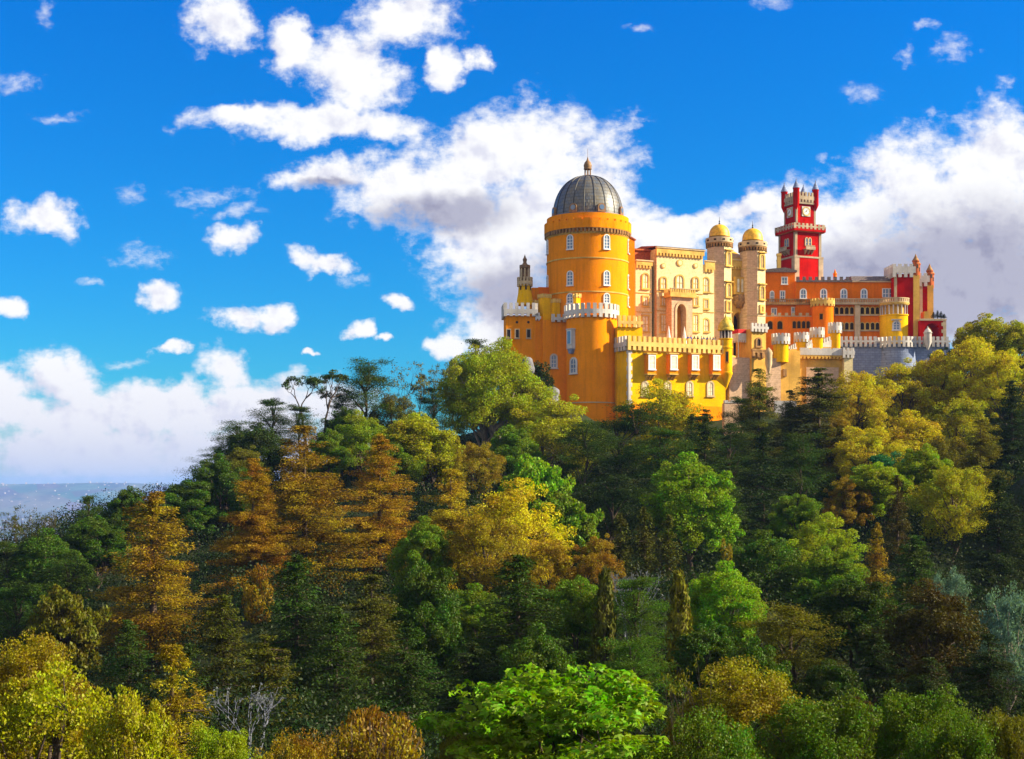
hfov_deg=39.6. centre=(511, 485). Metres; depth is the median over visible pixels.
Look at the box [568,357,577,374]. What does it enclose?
window
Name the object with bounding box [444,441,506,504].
broadleaf tree
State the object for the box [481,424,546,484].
broadleaf tree
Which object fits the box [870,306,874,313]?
window
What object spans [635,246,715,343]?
cream wing
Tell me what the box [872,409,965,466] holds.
broadleaf tree
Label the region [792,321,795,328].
window
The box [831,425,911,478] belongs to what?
broadleaf tree
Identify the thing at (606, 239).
window
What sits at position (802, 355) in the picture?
gatehouse
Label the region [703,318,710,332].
window
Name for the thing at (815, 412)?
conifer tree
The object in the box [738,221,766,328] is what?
twin tower
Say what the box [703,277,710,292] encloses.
window
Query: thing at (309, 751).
broadleaf tree
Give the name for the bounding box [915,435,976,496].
broadleaf tree
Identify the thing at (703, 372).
yellow pavilion
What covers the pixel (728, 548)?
cypress tree
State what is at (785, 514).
broadleaf tree
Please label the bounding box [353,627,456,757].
conifer tree
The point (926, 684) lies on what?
conifer tree
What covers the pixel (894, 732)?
broadleaf tree
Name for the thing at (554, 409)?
broadleaf tree
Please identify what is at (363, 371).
cedar tree
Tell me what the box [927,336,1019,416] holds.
broadleaf tree
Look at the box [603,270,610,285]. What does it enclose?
window
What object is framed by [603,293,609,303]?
window
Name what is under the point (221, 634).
conifer tree
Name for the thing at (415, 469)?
broadleaf tree
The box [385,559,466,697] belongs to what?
broadleaf tree
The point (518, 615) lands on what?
conifer tree
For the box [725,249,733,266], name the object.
window
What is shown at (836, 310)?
window
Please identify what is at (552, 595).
cedar tree
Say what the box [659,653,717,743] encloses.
sapling
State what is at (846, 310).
window
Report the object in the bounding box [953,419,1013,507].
conifer tree
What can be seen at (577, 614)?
broadleaf tree
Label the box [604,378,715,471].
broadleaf tree
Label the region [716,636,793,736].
broadleaf tree
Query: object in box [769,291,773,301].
window
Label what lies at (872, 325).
window
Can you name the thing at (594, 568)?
broadleaf tree
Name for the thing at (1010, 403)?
conifer tree
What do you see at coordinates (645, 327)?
window
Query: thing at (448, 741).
broadleaf tree
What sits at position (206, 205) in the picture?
sky
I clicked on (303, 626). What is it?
conifer tree
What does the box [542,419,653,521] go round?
cedar tree
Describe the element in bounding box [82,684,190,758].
broadleaf tree
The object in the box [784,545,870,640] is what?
broadleaf tree
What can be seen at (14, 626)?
cedar tree
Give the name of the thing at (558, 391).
boulder
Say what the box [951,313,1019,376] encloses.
broadleaf tree
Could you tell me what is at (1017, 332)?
broadleaf tree
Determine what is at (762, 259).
window
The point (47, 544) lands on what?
broadleaf tree
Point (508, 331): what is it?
window
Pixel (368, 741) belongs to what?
shrub
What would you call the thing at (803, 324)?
window
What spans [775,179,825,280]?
clock tower
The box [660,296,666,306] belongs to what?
window
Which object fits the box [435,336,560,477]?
broadleaf tree
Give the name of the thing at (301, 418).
pine tree
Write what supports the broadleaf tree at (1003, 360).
on the ground
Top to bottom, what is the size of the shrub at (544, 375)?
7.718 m
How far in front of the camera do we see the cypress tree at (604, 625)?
81.76 m
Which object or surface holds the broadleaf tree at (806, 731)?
on the ground
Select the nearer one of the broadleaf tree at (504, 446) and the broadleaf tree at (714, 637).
the broadleaf tree at (714, 637)
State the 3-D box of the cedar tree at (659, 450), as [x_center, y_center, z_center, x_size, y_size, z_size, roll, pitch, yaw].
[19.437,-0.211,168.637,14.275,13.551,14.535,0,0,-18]
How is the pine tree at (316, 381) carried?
on the ground
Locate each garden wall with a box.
[722,400,741,434]
[774,401,796,415]
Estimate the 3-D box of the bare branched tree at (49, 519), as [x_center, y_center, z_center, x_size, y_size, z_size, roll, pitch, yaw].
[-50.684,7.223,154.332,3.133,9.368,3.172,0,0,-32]
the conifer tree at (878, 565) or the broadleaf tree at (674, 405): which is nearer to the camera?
the conifer tree at (878, 565)
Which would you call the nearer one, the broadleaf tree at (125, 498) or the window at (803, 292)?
the broadleaf tree at (125, 498)
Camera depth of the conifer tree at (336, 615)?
79.76 m
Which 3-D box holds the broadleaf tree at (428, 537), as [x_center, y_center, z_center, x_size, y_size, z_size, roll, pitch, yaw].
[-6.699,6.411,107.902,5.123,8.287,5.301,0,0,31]
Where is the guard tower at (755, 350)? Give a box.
[736,323,772,411]
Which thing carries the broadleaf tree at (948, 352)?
on the ground
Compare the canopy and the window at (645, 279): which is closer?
the canopy
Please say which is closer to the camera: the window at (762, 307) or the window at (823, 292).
the window at (762, 307)
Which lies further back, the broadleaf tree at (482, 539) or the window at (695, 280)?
the window at (695, 280)
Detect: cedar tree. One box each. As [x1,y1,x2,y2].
[0,536,68,631]
[0,583,71,670]
[8,555,123,674]
[309,357,404,465]
[492,588,576,668]
[534,400,684,527]
[540,469,685,573]
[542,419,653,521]
[566,576,681,683]
[588,635,697,741]
[616,484,704,577]
[623,426,719,507]
[702,419,768,493]
[714,396,769,478]
[736,431,854,531]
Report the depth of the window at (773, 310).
249.57 m
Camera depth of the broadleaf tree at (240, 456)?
177.91 m
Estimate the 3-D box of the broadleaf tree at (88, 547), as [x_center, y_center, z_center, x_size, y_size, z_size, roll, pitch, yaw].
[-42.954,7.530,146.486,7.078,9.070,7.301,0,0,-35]
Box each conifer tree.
[73,491,218,688]
[87,619,168,731]
[134,644,214,758]
[160,643,227,754]
[175,595,261,746]
[199,458,302,596]
[214,554,367,745]
[215,425,387,597]
[224,633,312,746]
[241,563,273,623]
[285,605,393,743]
[299,574,437,731]
[325,434,418,573]
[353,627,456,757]
[392,469,500,605]
[410,554,596,719]
[416,641,505,758]
[449,435,465,512]
[608,513,640,603]
[628,507,662,597]
[648,514,685,596]
[672,414,719,474]
[683,409,742,506]
[688,475,758,573]
[695,431,799,566]
[719,368,795,486]
[741,367,875,499]
[768,390,819,493]
[847,633,915,722]
[859,522,894,627]
[863,535,956,658]
[881,475,912,571]
[896,657,976,755]
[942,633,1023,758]
[952,475,1023,610]
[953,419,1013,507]
[982,380,1023,483]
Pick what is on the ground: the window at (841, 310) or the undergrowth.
the undergrowth
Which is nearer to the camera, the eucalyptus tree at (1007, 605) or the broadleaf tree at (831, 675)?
the broadleaf tree at (831, 675)
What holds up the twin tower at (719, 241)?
on the terrace
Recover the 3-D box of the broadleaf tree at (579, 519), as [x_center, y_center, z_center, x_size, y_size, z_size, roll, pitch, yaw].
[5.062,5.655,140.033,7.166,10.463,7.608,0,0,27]
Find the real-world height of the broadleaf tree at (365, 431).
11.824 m
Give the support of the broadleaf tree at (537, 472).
on the ground
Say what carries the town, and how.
on the ground
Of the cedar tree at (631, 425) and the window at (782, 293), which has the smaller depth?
the cedar tree at (631, 425)
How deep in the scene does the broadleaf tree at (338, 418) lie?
191.75 m
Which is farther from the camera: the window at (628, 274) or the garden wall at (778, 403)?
the window at (628, 274)
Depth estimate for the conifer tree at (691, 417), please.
179.76 m
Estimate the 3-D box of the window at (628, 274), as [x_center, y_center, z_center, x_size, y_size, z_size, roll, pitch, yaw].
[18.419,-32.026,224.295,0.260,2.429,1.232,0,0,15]
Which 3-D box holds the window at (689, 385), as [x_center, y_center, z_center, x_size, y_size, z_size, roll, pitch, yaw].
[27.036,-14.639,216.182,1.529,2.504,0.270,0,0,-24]
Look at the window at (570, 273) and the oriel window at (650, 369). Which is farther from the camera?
the window at (570, 273)
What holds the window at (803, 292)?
in the orange wing at (858, 306)
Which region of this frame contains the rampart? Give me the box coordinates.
[725,357,780,410]
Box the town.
[0,481,167,527]
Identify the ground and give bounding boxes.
[0,373,1023,758]
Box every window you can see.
[506,329,510,338]
[514,329,519,338]
[526,329,530,338]
[545,240,548,255]
[546,275,548,286]
[550,354,557,368]
[566,234,573,249]
[566,271,573,286]
[566,293,572,304]
[566,328,575,353]
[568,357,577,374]
[603,234,610,249]
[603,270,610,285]
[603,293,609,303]
[627,239,629,254]
[627,274,629,289]
[641,273,650,289]
[641,295,649,306]
[641,314,649,332]
[641,381,648,396]
[644,353,656,379]
[659,276,666,289]
[659,313,666,332]
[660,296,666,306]
[664,381,671,394]
[666,353,678,380]
[675,274,684,289]
[686,381,693,396]
[687,353,700,379]
[692,276,699,290]
[692,296,699,306]
[692,313,699,332]
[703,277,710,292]
[703,298,709,309]
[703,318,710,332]
[706,381,714,396]
[708,353,721,379]
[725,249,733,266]
[725,280,733,298]
[725,300,732,312]
[733,277,743,294]
[755,337,762,347]
[758,251,766,269]
[758,283,766,300]
[759,305,765,313]
[767,321,772,328]
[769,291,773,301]
[771,308,776,315]
[777,321,782,328]
[780,291,784,301]
[781,277,787,284]
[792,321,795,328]
[797,321,800,328]
[799,288,806,298]
[801,321,805,328]
[806,321,809,328]
[820,288,826,299]
[834,306,838,313]
[839,306,843,313]
[840,288,847,299]
[844,307,848,313]
[844,322,848,329]
[849,307,853,313]
[849,322,853,329]
[860,288,867,299]
[860,306,864,313]
[860,322,864,329]
[865,306,869,313]
[865,322,869,329]
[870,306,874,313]
[870,322,874,329]
[875,306,879,313]
[875,322,879,329]
[882,288,888,296]
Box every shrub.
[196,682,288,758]
[297,704,427,758]
[532,360,560,399]
[610,568,669,639]
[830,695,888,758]
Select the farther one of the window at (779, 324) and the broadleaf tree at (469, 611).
the window at (779, 324)
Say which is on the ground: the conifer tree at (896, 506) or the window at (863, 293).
the conifer tree at (896, 506)
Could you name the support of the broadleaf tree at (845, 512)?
on the ground
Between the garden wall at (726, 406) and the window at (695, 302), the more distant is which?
the window at (695, 302)
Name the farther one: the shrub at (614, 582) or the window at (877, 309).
the window at (877, 309)
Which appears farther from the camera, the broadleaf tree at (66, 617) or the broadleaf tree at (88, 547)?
the broadleaf tree at (88, 547)
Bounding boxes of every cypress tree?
[588,564,617,683]
[660,569,693,715]
[720,538,732,571]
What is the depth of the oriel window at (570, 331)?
214.62 m
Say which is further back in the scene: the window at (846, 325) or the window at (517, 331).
the window at (846, 325)
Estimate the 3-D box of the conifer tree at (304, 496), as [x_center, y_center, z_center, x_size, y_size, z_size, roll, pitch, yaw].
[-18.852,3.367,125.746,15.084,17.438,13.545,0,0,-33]
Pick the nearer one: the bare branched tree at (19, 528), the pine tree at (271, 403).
the bare branched tree at (19, 528)
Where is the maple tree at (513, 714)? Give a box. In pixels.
[409,662,677,758]
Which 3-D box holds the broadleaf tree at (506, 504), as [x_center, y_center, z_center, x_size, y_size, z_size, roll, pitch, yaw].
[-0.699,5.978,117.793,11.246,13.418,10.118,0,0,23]
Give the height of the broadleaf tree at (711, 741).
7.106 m
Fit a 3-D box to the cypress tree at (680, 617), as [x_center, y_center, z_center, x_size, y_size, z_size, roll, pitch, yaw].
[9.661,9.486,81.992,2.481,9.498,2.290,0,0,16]
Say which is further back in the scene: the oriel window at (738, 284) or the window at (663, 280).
the oriel window at (738, 284)
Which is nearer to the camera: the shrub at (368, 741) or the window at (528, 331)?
the shrub at (368, 741)
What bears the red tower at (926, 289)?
on the ground
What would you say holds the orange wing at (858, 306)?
on the ground
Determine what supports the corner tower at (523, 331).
on the ground
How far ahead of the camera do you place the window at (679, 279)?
232.68 m
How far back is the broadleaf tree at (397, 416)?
198.45 m
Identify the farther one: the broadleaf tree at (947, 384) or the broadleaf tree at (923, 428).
the broadleaf tree at (947, 384)
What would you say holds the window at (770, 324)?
in the orange wing at (858, 306)
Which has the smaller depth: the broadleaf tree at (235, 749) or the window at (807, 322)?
the broadleaf tree at (235, 749)
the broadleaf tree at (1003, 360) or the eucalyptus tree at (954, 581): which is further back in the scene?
the broadleaf tree at (1003, 360)
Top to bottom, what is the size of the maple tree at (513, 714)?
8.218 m
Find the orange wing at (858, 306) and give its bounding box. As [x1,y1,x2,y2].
[765,253,909,349]
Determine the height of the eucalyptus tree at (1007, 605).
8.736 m
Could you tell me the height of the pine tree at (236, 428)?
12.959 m
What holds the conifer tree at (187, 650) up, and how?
on the ground
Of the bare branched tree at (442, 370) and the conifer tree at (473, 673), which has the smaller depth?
the conifer tree at (473, 673)
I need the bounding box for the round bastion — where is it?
[533,293,642,423]
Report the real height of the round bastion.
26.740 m
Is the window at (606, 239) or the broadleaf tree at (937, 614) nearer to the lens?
the broadleaf tree at (937, 614)
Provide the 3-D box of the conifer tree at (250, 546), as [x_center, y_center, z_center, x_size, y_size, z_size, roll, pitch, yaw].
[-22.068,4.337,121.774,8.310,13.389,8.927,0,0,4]
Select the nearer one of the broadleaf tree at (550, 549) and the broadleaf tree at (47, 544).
the broadleaf tree at (550, 549)
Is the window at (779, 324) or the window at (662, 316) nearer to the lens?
the window at (662, 316)
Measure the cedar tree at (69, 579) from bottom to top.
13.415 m
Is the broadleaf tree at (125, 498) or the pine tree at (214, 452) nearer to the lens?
the broadleaf tree at (125, 498)
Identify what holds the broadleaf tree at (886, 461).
on the ground
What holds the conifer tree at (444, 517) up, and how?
on the ground
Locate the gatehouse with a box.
[771,322,854,406]
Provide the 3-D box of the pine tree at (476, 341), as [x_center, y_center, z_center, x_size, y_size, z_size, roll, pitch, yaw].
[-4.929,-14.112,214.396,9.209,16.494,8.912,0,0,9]
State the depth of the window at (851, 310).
249.20 m
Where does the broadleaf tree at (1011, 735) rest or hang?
on the ground
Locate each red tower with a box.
[884,254,920,343]
[920,264,934,343]
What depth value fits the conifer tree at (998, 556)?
127.44 m
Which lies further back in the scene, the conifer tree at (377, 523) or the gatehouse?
the gatehouse
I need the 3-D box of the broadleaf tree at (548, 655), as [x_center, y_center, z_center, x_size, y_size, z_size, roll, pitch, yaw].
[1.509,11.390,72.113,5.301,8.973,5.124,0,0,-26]
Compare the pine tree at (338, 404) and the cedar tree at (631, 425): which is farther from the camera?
the pine tree at (338, 404)
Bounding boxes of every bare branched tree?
[0,505,51,547]
[31,510,57,535]
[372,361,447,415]
[428,359,453,429]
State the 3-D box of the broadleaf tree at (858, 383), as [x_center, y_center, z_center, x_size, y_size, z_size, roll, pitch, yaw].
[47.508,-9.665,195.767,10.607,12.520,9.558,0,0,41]
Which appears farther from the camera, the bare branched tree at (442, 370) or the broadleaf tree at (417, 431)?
the bare branched tree at (442, 370)
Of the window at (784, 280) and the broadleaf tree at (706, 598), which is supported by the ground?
the broadleaf tree at (706, 598)
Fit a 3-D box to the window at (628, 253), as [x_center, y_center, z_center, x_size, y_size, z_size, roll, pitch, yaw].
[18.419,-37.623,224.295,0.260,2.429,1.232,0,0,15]
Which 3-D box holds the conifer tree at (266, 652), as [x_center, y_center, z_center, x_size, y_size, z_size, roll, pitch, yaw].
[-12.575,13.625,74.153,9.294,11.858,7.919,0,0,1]
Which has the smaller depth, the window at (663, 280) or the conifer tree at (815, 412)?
the conifer tree at (815, 412)
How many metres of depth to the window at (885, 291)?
249.33 m
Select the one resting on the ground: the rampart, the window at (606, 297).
the rampart
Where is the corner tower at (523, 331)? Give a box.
[501,255,548,396]
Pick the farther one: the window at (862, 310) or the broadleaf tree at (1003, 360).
the window at (862, 310)
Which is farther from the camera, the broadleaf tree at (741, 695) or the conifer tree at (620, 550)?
the conifer tree at (620, 550)
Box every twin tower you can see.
[705,217,733,339]
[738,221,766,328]
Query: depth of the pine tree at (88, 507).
152.07 m
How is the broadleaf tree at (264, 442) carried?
on the ground
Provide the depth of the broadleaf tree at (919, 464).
148.98 m
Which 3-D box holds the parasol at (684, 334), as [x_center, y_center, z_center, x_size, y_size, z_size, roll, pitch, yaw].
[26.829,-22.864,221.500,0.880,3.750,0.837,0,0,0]
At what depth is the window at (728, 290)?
236.92 m
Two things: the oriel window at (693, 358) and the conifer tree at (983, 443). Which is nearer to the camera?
the conifer tree at (983, 443)
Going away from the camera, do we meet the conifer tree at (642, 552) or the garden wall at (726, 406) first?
the conifer tree at (642, 552)
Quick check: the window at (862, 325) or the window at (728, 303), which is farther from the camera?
the window at (862, 325)
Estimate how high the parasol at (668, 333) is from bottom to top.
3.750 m
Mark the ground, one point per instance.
(50, 497)
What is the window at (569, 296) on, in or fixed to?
in the domed tower at (590, 246)
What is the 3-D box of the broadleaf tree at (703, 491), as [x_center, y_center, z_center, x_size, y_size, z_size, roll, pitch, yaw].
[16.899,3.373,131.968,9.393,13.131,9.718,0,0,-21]
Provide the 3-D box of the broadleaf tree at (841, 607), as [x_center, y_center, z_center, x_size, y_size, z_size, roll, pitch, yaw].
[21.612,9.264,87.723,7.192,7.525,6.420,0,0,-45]
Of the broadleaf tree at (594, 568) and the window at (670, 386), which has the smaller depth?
the broadleaf tree at (594, 568)
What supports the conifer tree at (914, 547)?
on the ground
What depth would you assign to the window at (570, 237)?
220.14 m
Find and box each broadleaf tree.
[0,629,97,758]
[0,654,134,758]
[5,527,96,602]
[23,583,112,674]
[61,515,131,593]
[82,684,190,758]
[99,485,151,555]
[155,479,227,550]
[185,720,261,758]
[188,452,255,540]
[213,445,274,494]
[224,421,291,480]
[252,727,335,758]
[298,428,354,486]
[317,406,367,473]
[333,409,389,481]
[362,436,427,500]
[367,394,415,435]
[368,412,467,506]
[383,515,453,587]
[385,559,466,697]
[433,732,477,758]
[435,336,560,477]
[440,582,513,660]
[441,515,531,594]
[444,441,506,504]
[453,477,576,608]
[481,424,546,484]
[496,622,595,707]
[497,453,575,551]
[510,394,610,478]
[519,536,592,614]
[531,490,605,567]
[542,575,603,669]
[567,533,626,597]
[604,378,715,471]
[638,451,745,575]
[660,655,823,758]
[660,704,771,758]
[670,620,745,705]
[685,560,768,646]
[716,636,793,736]
[718,529,800,607]
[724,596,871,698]
[744,687,884,758]
[764,493,823,558]
[784,512,871,580]
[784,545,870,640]
[787,658,879,730]
[801,574,908,681]
[818,411,868,494]
[821,474,874,542]
[826,370,896,432]
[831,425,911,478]
[834,461,914,538]
[845,451,940,521]
[849,357,947,433]
[851,682,970,758]
[859,578,995,692]
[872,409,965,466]
[894,349,973,418]
[894,443,953,531]
[894,705,1002,758]
[902,465,1002,564]
[915,391,1003,471]
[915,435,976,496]
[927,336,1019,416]
[928,347,966,374]
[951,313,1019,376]
[959,348,1023,424]
[975,706,1023,758]
[992,319,1023,386]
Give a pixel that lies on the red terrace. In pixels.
(937, 327)
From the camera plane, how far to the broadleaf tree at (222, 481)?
166.59 m
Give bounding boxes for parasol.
[666,326,670,342]
[681,327,686,343]
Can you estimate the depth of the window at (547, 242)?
224.70 m
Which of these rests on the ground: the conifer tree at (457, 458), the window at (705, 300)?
the conifer tree at (457, 458)
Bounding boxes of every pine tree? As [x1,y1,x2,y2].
[65,494,111,538]
[172,419,285,492]
[180,447,223,480]
[242,397,296,486]
[268,404,323,479]
[281,369,349,465]
[321,392,370,419]
[410,386,471,451]
[456,338,489,431]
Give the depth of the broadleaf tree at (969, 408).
184.37 m
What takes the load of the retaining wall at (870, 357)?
on the ground
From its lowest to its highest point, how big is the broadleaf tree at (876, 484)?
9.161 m
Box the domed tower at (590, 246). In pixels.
[544,157,635,326]
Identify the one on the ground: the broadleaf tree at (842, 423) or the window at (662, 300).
the broadleaf tree at (842, 423)
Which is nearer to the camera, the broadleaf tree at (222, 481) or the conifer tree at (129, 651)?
the conifer tree at (129, 651)
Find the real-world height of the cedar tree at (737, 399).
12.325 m
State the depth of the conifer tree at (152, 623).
104.38 m
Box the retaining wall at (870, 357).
[840,326,950,382]
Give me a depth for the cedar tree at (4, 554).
137.44 m
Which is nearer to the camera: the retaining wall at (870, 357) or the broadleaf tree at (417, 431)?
the broadleaf tree at (417, 431)
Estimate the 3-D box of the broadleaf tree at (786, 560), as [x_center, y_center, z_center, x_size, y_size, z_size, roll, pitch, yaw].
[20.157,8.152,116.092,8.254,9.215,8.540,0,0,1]
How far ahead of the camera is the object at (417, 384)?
204.51 m
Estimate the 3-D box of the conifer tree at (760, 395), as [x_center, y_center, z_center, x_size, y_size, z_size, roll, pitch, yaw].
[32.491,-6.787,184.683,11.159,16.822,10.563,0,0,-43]
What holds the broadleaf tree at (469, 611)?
on the ground
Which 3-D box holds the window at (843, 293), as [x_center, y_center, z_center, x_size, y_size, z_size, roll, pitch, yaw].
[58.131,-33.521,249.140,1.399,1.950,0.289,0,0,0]
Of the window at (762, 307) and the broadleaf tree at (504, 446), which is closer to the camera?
the broadleaf tree at (504, 446)
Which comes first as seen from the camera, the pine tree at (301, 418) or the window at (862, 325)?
the pine tree at (301, 418)
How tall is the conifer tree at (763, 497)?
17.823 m
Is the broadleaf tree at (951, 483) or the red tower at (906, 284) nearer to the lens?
the broadleaf tree at (951, 483)
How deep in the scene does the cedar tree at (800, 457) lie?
163.24 m
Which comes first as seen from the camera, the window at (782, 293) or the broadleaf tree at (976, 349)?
the broadleaf tree at (976, 349)
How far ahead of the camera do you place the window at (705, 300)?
235.31 m
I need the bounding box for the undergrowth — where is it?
[0,371,1023,758]
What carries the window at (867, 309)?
in the orange wing at (858, 306)
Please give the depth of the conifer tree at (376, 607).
87.45 m
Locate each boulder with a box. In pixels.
[522,357,534,373]
[546,387,559,405]
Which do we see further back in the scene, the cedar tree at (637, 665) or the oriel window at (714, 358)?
the oriel window at (714, 358)
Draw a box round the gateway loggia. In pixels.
[731,251,744,355]
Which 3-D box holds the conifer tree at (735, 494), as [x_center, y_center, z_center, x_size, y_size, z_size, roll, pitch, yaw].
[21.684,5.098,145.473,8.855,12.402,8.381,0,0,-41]
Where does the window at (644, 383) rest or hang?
in the yellow pavilion
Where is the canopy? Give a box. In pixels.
[732,329,746,356]
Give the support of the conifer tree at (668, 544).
on the ground
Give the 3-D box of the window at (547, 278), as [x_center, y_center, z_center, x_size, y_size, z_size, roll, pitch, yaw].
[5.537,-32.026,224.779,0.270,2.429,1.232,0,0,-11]
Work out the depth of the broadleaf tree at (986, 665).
63.73 m
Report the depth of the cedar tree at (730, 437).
175.45 m
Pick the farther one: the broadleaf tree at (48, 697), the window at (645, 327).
the window at (645, 327)
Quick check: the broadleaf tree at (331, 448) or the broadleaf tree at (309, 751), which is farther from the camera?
the broadleaf tree at (331, 448)
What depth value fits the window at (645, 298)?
230.59 m
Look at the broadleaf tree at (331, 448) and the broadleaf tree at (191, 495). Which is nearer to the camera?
the broadleaf tree at (191, 495)
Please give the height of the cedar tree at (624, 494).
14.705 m
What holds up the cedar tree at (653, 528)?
on the ground
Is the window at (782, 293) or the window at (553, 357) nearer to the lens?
the window at (553, 357)
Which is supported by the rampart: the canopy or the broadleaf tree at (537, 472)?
the canopy
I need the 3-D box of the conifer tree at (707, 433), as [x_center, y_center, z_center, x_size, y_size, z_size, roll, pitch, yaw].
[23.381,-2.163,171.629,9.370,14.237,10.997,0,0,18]
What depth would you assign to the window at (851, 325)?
249.20 m
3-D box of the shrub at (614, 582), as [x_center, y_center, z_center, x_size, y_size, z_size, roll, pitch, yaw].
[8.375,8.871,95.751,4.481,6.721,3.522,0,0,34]
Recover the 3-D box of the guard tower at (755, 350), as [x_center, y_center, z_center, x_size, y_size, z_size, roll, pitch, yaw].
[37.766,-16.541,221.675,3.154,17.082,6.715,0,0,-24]
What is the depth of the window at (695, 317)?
233.88 m
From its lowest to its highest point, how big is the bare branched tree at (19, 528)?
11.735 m
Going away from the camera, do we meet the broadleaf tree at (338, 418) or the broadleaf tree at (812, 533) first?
the broadleaf tree at (812, 533)
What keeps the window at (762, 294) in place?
in the twin tower at (752, 248)
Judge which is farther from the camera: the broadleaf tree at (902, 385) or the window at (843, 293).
the window at (843, 293)
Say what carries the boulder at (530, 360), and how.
on the ground
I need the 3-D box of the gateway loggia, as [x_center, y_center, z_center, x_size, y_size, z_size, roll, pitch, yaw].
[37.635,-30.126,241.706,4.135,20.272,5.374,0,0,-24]
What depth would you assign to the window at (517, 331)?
219.06 m
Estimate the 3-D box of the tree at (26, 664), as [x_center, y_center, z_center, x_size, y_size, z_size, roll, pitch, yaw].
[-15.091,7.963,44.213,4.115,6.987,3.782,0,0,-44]
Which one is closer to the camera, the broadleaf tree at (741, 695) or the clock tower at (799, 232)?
the broadleaf tree at (741, 695)
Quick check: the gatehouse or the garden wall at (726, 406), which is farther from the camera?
the gatehouse
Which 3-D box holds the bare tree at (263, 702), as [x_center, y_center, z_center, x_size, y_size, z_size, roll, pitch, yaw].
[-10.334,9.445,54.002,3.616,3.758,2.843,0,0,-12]
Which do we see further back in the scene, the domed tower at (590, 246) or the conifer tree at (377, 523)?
the domed tower at (590, 246)
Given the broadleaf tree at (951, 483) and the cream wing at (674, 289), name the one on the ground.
the broadleaf tree at (951, 483)
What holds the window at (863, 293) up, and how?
in the orange wing at (858, 306)
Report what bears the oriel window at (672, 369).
in the yellow pavilion
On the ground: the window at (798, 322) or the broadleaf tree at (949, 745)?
the broadleaf tree at (949, 745)
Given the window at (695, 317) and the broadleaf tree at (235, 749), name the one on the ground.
the broadleaf tree at (235, 749)
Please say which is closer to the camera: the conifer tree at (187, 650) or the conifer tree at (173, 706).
the conifer tree at (173, 706)
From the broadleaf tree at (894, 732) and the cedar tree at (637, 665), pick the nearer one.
the broadleaf tree at (894, 732)
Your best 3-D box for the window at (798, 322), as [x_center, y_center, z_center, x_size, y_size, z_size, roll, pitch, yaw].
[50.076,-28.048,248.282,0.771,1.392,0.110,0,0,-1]
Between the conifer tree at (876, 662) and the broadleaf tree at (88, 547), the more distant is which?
the broadleaf tree at (88, 547)
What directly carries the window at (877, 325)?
in the orange wing at (858, 306)
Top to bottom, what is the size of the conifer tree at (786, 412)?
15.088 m
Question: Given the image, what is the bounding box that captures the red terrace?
[918,311,946,343]
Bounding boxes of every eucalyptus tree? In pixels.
[933,566,971,647]
[976,580,1023,712]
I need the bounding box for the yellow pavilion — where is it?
[614,313,733,421]
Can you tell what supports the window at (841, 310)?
in the orange wing at (858, 306)
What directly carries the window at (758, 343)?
in the guard tower at (755, 350)
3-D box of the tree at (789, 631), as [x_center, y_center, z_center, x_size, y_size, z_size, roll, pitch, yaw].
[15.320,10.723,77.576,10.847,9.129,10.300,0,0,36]
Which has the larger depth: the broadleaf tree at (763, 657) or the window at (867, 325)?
the window at (867, 325)
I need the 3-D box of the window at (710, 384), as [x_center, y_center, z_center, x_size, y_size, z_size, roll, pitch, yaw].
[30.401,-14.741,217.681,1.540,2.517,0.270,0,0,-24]
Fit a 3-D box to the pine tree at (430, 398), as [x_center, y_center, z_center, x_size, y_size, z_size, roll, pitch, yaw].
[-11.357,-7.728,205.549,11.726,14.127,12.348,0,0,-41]
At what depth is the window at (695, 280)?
233.88 m
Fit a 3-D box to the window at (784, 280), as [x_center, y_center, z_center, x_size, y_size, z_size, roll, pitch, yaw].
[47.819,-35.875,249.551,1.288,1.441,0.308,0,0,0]
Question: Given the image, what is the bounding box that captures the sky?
[0,0,1023,484]
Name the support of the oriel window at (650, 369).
in the yellow pavilion

